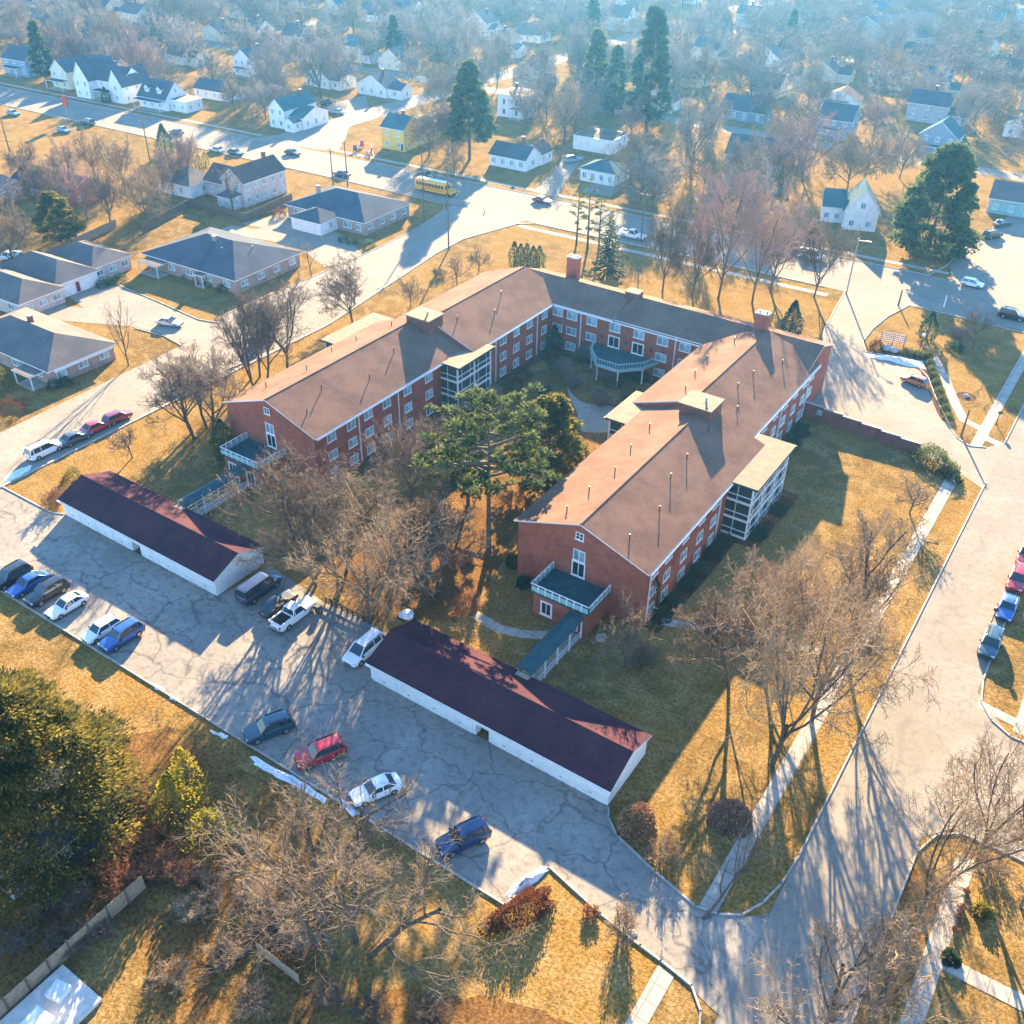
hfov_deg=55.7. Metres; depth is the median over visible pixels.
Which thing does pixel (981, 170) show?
back street
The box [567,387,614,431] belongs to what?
courtyard path
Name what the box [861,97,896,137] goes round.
bare tree
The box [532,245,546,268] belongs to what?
arborvitae
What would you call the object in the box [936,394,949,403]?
hedge mound
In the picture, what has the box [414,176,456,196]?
school bus
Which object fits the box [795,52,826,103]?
bare tree
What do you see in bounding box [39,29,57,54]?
bare tree
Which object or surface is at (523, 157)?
house
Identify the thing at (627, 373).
shrub
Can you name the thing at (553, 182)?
driveway
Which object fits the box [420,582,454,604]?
bare shrub
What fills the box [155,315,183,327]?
car
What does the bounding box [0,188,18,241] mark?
bare tree
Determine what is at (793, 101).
bare tree
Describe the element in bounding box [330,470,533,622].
leaf litter
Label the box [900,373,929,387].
car
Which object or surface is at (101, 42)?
bare tree
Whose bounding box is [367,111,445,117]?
farm lane
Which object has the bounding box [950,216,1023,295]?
street
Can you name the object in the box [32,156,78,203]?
bare tree
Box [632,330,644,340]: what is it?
window
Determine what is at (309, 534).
bare tree
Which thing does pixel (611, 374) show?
bare shrub
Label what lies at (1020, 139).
bare tree
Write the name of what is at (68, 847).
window
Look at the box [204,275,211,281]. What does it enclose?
window
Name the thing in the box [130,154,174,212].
bare tree
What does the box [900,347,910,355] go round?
hedge mound
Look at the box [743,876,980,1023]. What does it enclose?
bare tree
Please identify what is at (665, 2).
bare tree
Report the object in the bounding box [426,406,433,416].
window
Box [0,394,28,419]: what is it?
shrub
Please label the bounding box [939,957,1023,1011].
house walk
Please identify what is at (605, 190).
driveway
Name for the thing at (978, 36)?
spruce tree
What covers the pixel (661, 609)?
shrub
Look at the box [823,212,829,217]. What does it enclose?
window
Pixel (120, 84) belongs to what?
house
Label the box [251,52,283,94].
bare tree
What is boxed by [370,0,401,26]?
bare tree
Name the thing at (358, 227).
window
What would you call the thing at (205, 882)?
bare shrub
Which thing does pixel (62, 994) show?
patio deck
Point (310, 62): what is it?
bare tree
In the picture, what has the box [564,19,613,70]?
bare tree
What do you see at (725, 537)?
shrub
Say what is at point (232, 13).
house
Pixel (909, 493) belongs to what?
bare tree
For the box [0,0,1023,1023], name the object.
ground
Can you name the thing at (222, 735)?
snow patch
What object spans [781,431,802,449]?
shrub
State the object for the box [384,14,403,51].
spruce tree
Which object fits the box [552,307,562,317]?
window
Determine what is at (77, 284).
door
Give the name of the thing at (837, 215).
window
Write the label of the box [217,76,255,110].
bare tree
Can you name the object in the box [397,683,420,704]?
garage door
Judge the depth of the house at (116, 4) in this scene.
415.48 m
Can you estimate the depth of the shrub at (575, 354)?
157.37 m
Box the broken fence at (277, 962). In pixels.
[255,942,300,983]
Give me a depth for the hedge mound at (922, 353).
160.40 m
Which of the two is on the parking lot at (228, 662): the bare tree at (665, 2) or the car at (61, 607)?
the car at (61, 607)
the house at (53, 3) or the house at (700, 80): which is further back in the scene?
the house at (53, 3)
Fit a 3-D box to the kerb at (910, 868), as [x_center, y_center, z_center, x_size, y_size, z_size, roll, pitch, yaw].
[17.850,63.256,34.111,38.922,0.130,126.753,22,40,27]
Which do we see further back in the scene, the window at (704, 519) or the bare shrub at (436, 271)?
the bare shrub at (436, 271)
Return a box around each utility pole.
[0,117,9,151]
[139,120,150,163]
[326,148,333,184]
[340,140,347,186]
[418,162,425,221]
[442,159,451,249]
[640,191,649,241]
[960,409,969,436]
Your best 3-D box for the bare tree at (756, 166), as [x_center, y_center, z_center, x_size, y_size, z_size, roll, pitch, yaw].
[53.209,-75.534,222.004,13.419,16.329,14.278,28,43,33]
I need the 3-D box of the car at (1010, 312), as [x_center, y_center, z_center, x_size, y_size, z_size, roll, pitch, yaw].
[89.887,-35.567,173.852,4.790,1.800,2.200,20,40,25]
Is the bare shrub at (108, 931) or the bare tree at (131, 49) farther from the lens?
the bare tree at (131, 49)
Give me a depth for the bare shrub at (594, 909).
77.30 m
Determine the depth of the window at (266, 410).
125.00 m
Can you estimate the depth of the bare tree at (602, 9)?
402.46 m
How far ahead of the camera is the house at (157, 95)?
288.07 m
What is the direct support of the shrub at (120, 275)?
on the ground
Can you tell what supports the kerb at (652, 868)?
on the ground
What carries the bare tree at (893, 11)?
on the ground
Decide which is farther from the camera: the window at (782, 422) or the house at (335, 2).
the house at (335, 2)
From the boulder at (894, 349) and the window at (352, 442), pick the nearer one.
the window at (352, 442)
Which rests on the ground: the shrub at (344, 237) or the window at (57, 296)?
the shrub at (344, 237)
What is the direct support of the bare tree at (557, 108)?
on the ground
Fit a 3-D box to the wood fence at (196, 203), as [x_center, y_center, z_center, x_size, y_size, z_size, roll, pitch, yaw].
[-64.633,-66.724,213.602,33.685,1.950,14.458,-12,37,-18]
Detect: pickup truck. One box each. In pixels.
[268,595,316,632]
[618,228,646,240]
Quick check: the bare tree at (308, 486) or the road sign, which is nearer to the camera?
the bare tree at (308, 486)
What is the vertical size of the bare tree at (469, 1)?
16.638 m
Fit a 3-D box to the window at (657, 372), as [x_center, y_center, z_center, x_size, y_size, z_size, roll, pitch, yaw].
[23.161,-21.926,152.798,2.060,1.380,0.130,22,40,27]
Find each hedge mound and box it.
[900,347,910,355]
[911,349,922,357]
[917,350,928,359]
[922,351,933,359]
[924,357,935,365]
[927,364,937,372]
[928,371,940,378]
[931,376,942,385]
[934,385,945,393]
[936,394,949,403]
[939,402,952,411]
[942,411,954,420]
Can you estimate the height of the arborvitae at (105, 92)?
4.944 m
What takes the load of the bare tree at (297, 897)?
on the ground
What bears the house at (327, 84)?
on the ground
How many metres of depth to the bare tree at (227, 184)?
210.25 m
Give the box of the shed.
[573,127,628,154]
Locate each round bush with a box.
[616,801,657,844]
[705,798,752,838]
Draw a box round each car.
[0,250,23,259]
[0,559,33,590]
[5,569,50,598]
[6,109,19,115]
[23,574,69,607]
[44,590,89,619]
[56,126,70,132]
[59,430,92,446]
[78,419,110,435]
[80,117,95,125]
[80,613,121,644]
[97,616,145,652]
[101,409,132,425]
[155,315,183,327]
[168,128,183,135]
[208,146,224,152]
[227,148,243,155]
[242,708,295,744]
[258,589,297,618]
[284,148,300,155]
[293,733,347,770]
[320,98,332,105]
[329,108,344,114]
[333,169,350,177]
[348,772,403,806]
[417,170,435,177]
[434,815,491,857]
[532,195,551,204]
[563,154,581,163]
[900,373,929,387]
[960,276,983,288]
[977,623,1004,660]
[982,229,1003,239]
[993,219,1012,227]
[995,592,1019,621]
[997,306,1023,321]
[1005,561,1023,593]
[1015,542,1023,562]
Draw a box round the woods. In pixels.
[0,0,1023,112]
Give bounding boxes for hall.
[834,11,956,51]
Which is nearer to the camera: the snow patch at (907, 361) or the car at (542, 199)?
the snow patch at (907, 361)
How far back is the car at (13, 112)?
280.73 m
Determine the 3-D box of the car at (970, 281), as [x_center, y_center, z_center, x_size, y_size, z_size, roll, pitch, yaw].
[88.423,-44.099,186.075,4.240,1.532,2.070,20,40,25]
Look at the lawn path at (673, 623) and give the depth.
105.91 m
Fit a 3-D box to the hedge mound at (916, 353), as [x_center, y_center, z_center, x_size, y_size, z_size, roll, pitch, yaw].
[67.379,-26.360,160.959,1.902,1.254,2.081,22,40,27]
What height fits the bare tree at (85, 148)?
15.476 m
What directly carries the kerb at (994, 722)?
on the ground
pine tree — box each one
[0,664,156,928]
[30,190,85,243]
[408,381,563,554]
[418,404,512,505]
[441,58,501,159]
[504,391,591,498]
[568,184,584,244]
[578,177,599,249]
[588,198,611,252]
[886,141,984,261]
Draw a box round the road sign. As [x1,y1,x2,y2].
[61,95,69,121]
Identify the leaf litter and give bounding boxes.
[0,726,340,1023]
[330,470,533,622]
[335,986,571,1023]
[476,366,644,461]
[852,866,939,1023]
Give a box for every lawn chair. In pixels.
[353,145,358,151]
[358,141,363,148]
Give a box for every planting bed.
[333,599,381,625]
[337,346,658,483]
[643,421,810,633]
[872,349,948,420]
[956,392,975,400]
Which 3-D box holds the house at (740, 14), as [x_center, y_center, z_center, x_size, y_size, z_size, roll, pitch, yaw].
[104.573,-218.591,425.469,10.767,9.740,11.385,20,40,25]
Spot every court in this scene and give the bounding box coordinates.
[69,283,216,343]
[221,225,362,267]
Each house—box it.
[0,44,47,77]
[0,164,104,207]
[0,240,132,312]
[0,307,116,390]
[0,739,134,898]
[39,0,70,11]
[39,12,75,37]
[44,54,96,90]
[72,56,149,103]
[78,22,99,46]
[87,54,128,65]
[90,0,123,18]
[116,0,153,27]
[132,77,202,112]
[136,227,302,293]
[155,11,185,33]
[160,41,207,66]
[200,18,241,42]
[202,150,286,209]
[228,1,260,19]
[231,43,270,77]
[241,15,274,41]
[264,3,296,25]
[267,89,328,132]
[281,20,318,51]
[284,184,411,235]
[304,60,355,90]
[315,15,348,32]
[322,0,354,13]
[342,34,382,63]
[356,68,412,99]
[357,2,382,22]
[377,45,420,70]
[379,110,436,151]
[389,0,424,23]
[432,1,465,22]
[437,23,463,50]
[466,8,503,36]
[485,25,526,57]
[488,136,553,171]
[495,82,537,120]
[511,54,554,88]
[515,19,550,43]
[576,64,620,99]
[578,159,631,186]
[604,3,643,31]
[616,0,640,13]
[643,84,683,113]
[671,60,711,88]
[676,0,701,3]
[692,36,737,65]
[706,18,733,39]
[720,90,773,124]
[724,133,785,179]
[735,1,764,28]
[749,73,789,98]
[759,44,795,75]
[760,0,787,10]
[772,29,800,50]
[776,7,808,31]
[803,56,855,83]
[815,101,860,140]
[820,85,863,107]
[820,177,880,231]
[867,0,890,15]
[868,65,911,90]
[902,41,946,65]
[904,85,969,126]
[919,116,965,156]
[921,66,962,95]
[952,1,991,14]
[976,6,1006,25]
[985,32,1003,56]
[986,179,1023,217]
[987,53,1023,79]
[1002,113,1023,137]
[1015,5,1023,22]
[1018,90,1023,109]
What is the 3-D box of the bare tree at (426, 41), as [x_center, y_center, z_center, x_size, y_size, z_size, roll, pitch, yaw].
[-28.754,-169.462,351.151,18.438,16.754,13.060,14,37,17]
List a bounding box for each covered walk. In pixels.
[176,465,248,515]
[515,611,583,680]
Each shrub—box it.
[0,367,14,389]
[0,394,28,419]
[0,921,38,959]
[35,917,87,964]
[37,485,65,508]
[46,379,64,391]
[55,375,73,386]
[56,876,95,919]
[59,465,82,485]
[66,913,118,953]
[80,842,139,882]
[93,278,108,288]
[99,856,138,905]
[104,276,118,285]
[104,816,155,866]
[114,272,128,281]
[118,847,171,881]
[123,784,161,818]
[129,806,179,843]
[136,833,189,875]
[139,953,191,997]
[157,855,206,891]
[166,883,225,923]
[183,865,226,906]
[198,926,253,975]
[216,283,227,292]
[223,870,284,919]
[229,974,278,1021]
[244,885,308,930]
[254,924,315,962]
[271,207,287,218]
[311,976,349,1010]
[337,234,348,242]
[339,989,397,1023]
[347,237,359,244]
[363,239,375,247]
[406,985,459,1023]
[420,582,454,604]
[431,267,450,277]
[439,546,473,570]
[447,588,491,614]
[452,399,476,414]
[487,382,505,396]
[492,485,526,507]
[495,378,513,392]
[504,552,517,569]
[506,373,523,388]
[514,364,532,379]
[515,575,531,590]
[536,384,555,395]
[540,345,558,358]
[542,351,559,362]
[548,357,574,376]
[564,370,588,388]
[570,350,586,364]
[572,342,592,360]
[581,902,600,921]
[589,363,609,378]
[590,387,617,406]
[591,388,609,402]
[601,368,621,381]
[601,892,641,951]
[602,376,622,389]
[614,372,631,379]
[620,390,633,400]
[624,640,667,669]
[631,371,649,384]
[642,828,686,875]
[650,604,671,624]
[660,592,682,610]
[677,574,698,592]
[688,560,707,579]
[702,544,723,562]
[713,531,733,548]
[749,524,768,541]
[759,512,778,528]
[768,501,786,518]
[776,491,795,506]
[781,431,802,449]
[790,419,810,437]
[868,338,883,352]
[908,441,960,479]
[934,465,964,485]
[941,947,962,969]
[943,324,974,338]
[944,341,964,353]
[950,923,961,932]
[953,911,963,921]
[956,903,966,911]
[961,886,971,894]
[971,900,993,921]
[974,850,1013,881]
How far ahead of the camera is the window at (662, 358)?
151.26 m
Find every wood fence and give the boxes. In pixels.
[0,875,145,1018]
[44,219,116,252]
[140,193,292,232]
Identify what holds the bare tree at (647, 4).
on the ground
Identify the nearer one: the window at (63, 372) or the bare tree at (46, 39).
the window at (63, 372)
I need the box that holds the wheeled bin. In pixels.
[314,603,322,613]
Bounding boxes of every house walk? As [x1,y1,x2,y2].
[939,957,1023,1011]
[977,699,1016,726]
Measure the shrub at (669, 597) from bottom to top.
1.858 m
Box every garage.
[150,167,205,198]
[192,77,243,101]
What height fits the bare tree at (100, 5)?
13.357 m
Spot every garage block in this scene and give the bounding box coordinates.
[57,471,263,595]
[365,620,651,804]
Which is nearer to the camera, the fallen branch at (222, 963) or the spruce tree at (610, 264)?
the fallen branch at (222, 963)
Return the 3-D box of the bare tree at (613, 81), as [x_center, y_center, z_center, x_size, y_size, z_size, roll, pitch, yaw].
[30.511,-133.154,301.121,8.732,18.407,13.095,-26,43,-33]
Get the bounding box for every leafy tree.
[145,770,209,836]
[168,746,210,807]
[179,806,241,861]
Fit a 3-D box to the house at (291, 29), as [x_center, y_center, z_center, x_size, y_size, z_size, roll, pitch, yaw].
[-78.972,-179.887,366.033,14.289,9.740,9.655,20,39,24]
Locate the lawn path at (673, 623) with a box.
[662,618,818,654]
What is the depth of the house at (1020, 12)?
445.22 m
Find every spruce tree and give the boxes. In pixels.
[27,19,52,81]
[148,17,163,47]
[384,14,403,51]
[579,26,609,102]
[584,0,602,30]
[591,210,624,280]
[599,43,627,116]
[623,4,674,127]
[784,8,798,49]
[969,28,981,49]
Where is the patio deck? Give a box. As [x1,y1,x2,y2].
[0,964,101,1023]
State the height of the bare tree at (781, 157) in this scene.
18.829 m
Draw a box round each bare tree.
[0,0,17,14]
[0,4,28,44]
[0,17,29,52]
[0,137,39,176]
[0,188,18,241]
[0,205,38,262]
[2,0,30,41]
[8,159,53,211]
[14,0,47,16]
[25,18,51,45]
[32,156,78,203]
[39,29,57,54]
[42,14,78,44]
[42,24,87,59]
[44,0,84,10]
[44,132,78,174]
[47,0,86,44]
[57,159,102,219]
[62,32,93,55]
[68,127,108,174]
[69,0,103,12]
[81,0,107,15]
[81,164,125,221]
[86,8,138,51]
[89,30,125,57]
[90,4,110,30]
[97,134,139,188]
[98,295,135,365]
[99,25,161,69]
[107,420,137,457]
[110,16,159,54]
[112,10,137,31]
[114,163,169,221]
[120,0,142,3]
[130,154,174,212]
[131,16,150,41]
[136,339,246,439]
[137,36,169,77]
[143,54,188,83]
[148,0,190,25]
[148,141,187,195]
[155,12,194,39]
[170,129,199,167]
[170,750,540,1018]
[186,0,214,25]
[190,48,231,81]
[192,0,231,23]
[202,436,398,559]
[209,287,297,385]
[211,147,245,209]
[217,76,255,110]
[234,450,401,590]
[238,0,272,19]
[238,77,286,119]
[238,271,323,367]
[241,38,284,88]
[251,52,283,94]
[256,0,276,25]
[261,33,299,68]
[264,61,293,96]
[270,0,295,22]
[280,468,478,624]
[286,4,312,24]
[292,35,337,97]
[298,240,320,275]
[314,251,367,321]
[317,31,362,92]
[323,0,370,34]
[358,410,464,503]
[365,475,490,591]
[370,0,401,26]
[388,4,408,18]
[395,275,426,305]
[406,103,458,156]
[413,21,454,61]
[419,13,456,54]
[421,63,455,106]
[429,96,465,151]
[432,0,460,21]
[435,16,475,66]
[441,140,470,176]
[446,252,472,287]
[447,3,484,55]
[452,26,503,93]
[458,0,484,16]
[466,243,494,271]
[478,29,515,87]
[498,0,537,26]
[506,0,539,16]
[507,79,548,128]
[528,66,564,121]
[542,79,598,143]
[553,80,599,128]
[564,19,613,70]
[565,9,611,63]
[566,24,592,71]
[574,0,616,30]
[588,590,661,668]
[597,62,620,100]
[601,118,699,207]
[615,95,645,136]
[616,144,692,210]
[623,0,662,18]
[640,191,694,291]
[650,0,674,15]
[656,0,681,10]
[664,18,697,45]
[664,46,695,94]
[666,585,778,685]
[667,213,731,296]
[668,8,704,38]
[668,161,777,298]
[673,86,725,175]
[676,140,723,188]
[681,40,722,94]
[682,201,715,254]
[690,5,728,38]
[699,162,744,213]
[701,91,733,139]
[709,0,737,39]
[709,170,825,303]
[710,146,777,207]
[718,531,905,722]
[718,554,942,791]
[724,125,766,182]
[724,175,784,236]
[729,544,852,661]
[731,39,776,95]
[743,49,805,102]
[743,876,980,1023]
[748,10,777,38]
[750,86,788,121]
[756,222,816,290]
[757,124,818,196]
[763,103,805,141]
[775,32,790,54]
[778,109,856,180]
[783,88,824,131]
[791,0,818,18]
[791,215,861,297]
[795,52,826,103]
[802,75,851,109]
[807,18,834,46]
[820,127,877,192]
[821,17,851,42]
[824,509,931,658]
[825,0,858,27]
[837,13,865,59]
[841,127,903,181]
[843,31,880,71]
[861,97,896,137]
[873,42,906,65]
[874,45,931,94]
[875,752,1023,944]
[877,16,908,62]
[885,127,929,178]
[888,6,903,13]
[888,463,937,513]
[889,62,955,108]
[933,1,960,30]
[936,1,969,28]
[936,720,1023,869]
[945,82,986,137]
[956,73,1009,126]
[957,300,1002,352]
[985,81,1020,120]
[993,0,1018,14]
[994,790,1023,915]
[1004,120,1023,159]
[1007,111,1023,139]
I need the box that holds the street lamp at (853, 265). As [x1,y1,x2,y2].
[845,238,871,293]
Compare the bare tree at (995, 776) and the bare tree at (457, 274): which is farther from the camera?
the bare tree at (457, 274)
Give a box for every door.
[63,282,75,297]
[64,506,81,522]
[74,280,81,292]
[80,275,95,290]
[80,514,97,531]
[96,523,114,540]
[113,532,130,548]
[141,547,159,564]
[159,556,177,574]
[177,566,195,583]
[195,575,214,594]
[266,433,277,449]
[296,220,315,234]
[373,670,395,691]
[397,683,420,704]
[422,696,446,718]
[448,710,472,732]
[492,733,516,756]
[519,747,545,771]
[547,763,574,787]
[570,560,585,579]
[576,778,604,803]
[607,334,619,349]
[631,341,643,356]
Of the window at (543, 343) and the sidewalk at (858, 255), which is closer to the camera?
the window at (543, 343)
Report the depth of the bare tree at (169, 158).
219.52 m
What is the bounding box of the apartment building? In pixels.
[220,253,834,635]
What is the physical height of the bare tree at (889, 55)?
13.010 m
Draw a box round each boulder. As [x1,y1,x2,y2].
[398,609,413,619]
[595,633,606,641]
[883,344,890,350]
[889,346,898,352]
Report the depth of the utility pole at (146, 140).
240.93 m
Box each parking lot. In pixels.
[0,488,770,1015]
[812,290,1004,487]
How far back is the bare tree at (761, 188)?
206.30 m
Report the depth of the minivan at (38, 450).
131.00 m
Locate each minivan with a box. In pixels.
[23,439,62,460]
[342,627,384,667]
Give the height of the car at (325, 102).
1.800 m
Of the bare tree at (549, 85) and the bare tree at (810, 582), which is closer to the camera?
the bare tree at (810, 582)
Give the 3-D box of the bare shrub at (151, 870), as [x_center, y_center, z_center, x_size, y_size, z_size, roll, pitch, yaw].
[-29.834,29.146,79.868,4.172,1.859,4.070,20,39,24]
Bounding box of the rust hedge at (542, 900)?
[474,886,557,937]
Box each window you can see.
[7,303,14,310]
[12,358,19,366]
[23,303,33,309]
[38,298,48,306]
[52,292,61,301]
[56,369,67,378]
[57,846,73,858]
[78,360,88,369]
[97,268,104,276]
[99,351,109,360]
[108,264,116,271]
[121,259,128,267]
[168,263,174,270]
[186,269,193,276]
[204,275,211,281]
[223,280,230,287]
[241,278,248,287]
[257,271,264,279]
[263,407,270,415]
[265,422,274,435]
[273,264,279,272]
[289,258,295,265]
[327,431,336,444]
[328,448,338,461]
[330,465,338,477]
[343,221,351,228]
[347,419,356,431]
[348,435,357,449]
[350,452,359,466]
[356,224,361,231]
[364,409,372,421]
[365,425,374,438]
[367,442,375,455]
[368,222,373,229]
[379,218,384,224]
[382,397,390,409]
[383,414,391,426]
[385,430,392,442]
[390,212,395,219]
[403,385,411,396]
[404,401,412,412]
[405,417,412,429]
[425,372,432,383]
[425,388,432,400]
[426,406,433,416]
[499,366,505,377]
[500,336,506,346]
[500,350,505,361]
[513,327,519,337]
[513,342,519,353]
[513,357,519,368]
[526,319,532,329]
[526,334,532,344]
[526,349,531,359]
[541,324,546,335]
[541,339,546,349]
[542,310,547,319]
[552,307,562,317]
[552,322,562,332]
[565,341,575,351]
[566,311,577,321]
[566,326,576,336]
[572,548,585,564]
[574,531,583,542]
[585,332,595,342]
[586,316,596,326]
[609,323,620,333]
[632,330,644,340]
[647,601,653,616]
[649,583,655,599]
[653,367,664,377]
[654,352,666,362]
[656,336,668,347]
[660,585,667,602]
[662,566,670,583]
[665,550,672,564]
[677,565,684,582]
[678,342,690,353]
[679,547,687,563]
[693,547,700,563]
[696,529,703,545]
[698,513,705,526]
[706,531,713,546]
[709,513,716,529]
[770,425,775,436]
[777,430,782,439]
[779,414,785,427]
[786,419,792,432]
[790,403,795,415]
[796,409,801,421]
[799,393,804,405]
[806,385,811,397]
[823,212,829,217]
[833,213,839,218]
[848,220,853,226]
[860,203,866,209]
[864,221,870,227]
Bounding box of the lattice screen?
[881,330,906,347]
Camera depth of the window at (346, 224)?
205.24 m
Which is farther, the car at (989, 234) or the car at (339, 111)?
the car at (339, 111)
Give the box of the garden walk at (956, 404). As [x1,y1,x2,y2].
[929,357,1003,446]
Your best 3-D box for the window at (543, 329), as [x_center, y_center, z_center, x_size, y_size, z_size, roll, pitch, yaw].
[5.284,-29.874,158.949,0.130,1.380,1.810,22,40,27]
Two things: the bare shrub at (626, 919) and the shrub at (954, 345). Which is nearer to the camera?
the bare shrub at (626, 919)
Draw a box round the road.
[0,87,1023,330]
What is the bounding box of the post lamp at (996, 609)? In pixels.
[990,607,999,623]
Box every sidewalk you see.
[0,82,261,135]
[338,150,949,274]
[517,225,827,295]
[625,965,673,1023]
[699,473,960,911]
[899,853,975,1023]
[970,350,1023,445]
[1012,697,1023,735]
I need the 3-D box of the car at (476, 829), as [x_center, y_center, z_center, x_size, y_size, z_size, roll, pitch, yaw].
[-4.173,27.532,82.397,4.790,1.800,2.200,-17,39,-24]
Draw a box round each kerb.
[0,86,247,136]
[0,104,443,313]
[0,223,824,487]
[1,590,701,1023]
[2,486,64,513]
[119,285,219,322]
[135,328,180,345]
[370,143,966,274]
[607,807,695,906]
[694,482,985,915]
[821,290,845,340]
[849,832,1023,1023]
[862,304,985,447]
[915,306,1023,442]
[980,593,1023,742]
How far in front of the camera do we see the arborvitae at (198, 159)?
240.17 m
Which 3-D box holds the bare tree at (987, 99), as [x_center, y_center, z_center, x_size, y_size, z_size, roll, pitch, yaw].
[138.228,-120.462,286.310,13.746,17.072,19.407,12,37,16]
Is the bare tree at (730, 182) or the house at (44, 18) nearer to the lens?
the bare tree at (730, 182)
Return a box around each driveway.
[40,305,109,324]
[242,212,361,253]
[323,95,368,114]
[533,156,584,196]
[580,183,620,195]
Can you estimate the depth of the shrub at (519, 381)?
150.14 m
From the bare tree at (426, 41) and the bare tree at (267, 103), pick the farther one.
the bare tree at (426, 41)
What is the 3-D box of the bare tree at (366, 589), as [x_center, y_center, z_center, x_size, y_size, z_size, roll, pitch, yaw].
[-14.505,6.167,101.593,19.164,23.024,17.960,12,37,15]
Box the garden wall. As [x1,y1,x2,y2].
[802,401,920,452]
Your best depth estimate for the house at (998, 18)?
421.14 m
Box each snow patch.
[4,465,31,481]
[210,730,227,738]
[250,756,326,803]
[338,799,356,815]
[505,866,548,897]
[864,353,925,368]
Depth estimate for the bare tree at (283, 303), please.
148.99 m
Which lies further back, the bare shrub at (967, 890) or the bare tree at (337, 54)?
the bare tree at (337, 54)
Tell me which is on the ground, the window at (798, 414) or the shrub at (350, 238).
the shrub at (350, 238)
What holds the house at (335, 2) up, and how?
on the ground
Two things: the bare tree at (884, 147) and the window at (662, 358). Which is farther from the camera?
the bare tree at (884, 147)
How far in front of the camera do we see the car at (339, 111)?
287.89 m
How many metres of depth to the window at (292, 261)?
187.38 m
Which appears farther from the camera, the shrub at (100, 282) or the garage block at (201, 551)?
the shrub at (100, 282)
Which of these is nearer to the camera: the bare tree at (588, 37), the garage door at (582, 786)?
the garage door at (582, 786)
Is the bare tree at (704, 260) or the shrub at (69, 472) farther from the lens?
the bare tree at (704, 260)
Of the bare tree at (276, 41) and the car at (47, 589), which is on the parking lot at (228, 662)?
the car at (47, 589)
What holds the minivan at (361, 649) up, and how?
on the parking lot at (228, 662)
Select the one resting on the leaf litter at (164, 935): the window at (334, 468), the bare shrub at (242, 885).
the bare shrub at (242, 885)
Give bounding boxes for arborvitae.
[100,86,110,102]
[153,123,174,156]
[194,155,203,168]
[201,152,210,166]
[208,418,234,461]
[508,241,521,267]
[513,243,527,266]
[520,243,532,267]
[525,245,538,267]
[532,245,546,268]
[545,324,563,351]
[650,575,662,612]
[779,299,804,334]
[915,311,941,340]
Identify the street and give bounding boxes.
[0,205,525,485]
[1,10,1023,180]
[190,0,438,46]
[248,0,761,151]
[476,0,988,60]
[714,406,1023,1023]
[749,11,952,102]
[919,691,1023,857]
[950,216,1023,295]
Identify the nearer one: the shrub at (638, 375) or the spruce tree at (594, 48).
the shrub at (638, 375)
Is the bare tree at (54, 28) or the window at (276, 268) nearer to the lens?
the window at (276, 268)
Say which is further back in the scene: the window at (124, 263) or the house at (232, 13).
the house at (232, 13)
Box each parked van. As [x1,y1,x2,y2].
[235,571,280,605]
[798,247,823,261]
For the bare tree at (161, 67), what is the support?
on the ground
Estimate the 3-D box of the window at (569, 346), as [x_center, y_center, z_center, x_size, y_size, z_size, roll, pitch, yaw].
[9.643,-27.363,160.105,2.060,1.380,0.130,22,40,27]
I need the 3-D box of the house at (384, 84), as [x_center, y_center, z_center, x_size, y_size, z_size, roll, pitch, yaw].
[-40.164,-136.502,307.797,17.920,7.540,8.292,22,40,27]
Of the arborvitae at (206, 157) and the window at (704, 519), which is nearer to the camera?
the window at (704, 519)
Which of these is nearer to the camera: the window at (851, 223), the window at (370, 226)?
the window at (370, 226)
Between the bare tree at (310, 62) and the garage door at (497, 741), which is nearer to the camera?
the garage door at (497, 741)
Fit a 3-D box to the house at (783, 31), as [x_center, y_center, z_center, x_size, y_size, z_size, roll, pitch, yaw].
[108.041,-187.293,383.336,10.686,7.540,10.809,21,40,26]
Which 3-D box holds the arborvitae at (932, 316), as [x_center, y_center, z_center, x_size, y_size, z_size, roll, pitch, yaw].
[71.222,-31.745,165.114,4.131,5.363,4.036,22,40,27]
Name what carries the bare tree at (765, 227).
on the ground
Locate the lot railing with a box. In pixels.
[324,596,370,624]
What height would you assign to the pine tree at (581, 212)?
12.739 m
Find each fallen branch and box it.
[190,949,251,988]
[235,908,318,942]
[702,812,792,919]
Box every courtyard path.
[471,612,548,638]
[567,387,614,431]
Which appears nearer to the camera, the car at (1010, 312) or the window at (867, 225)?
the car at (1010, 312)
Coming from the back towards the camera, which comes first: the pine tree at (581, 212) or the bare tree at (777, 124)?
the bare tree at (777, 124)

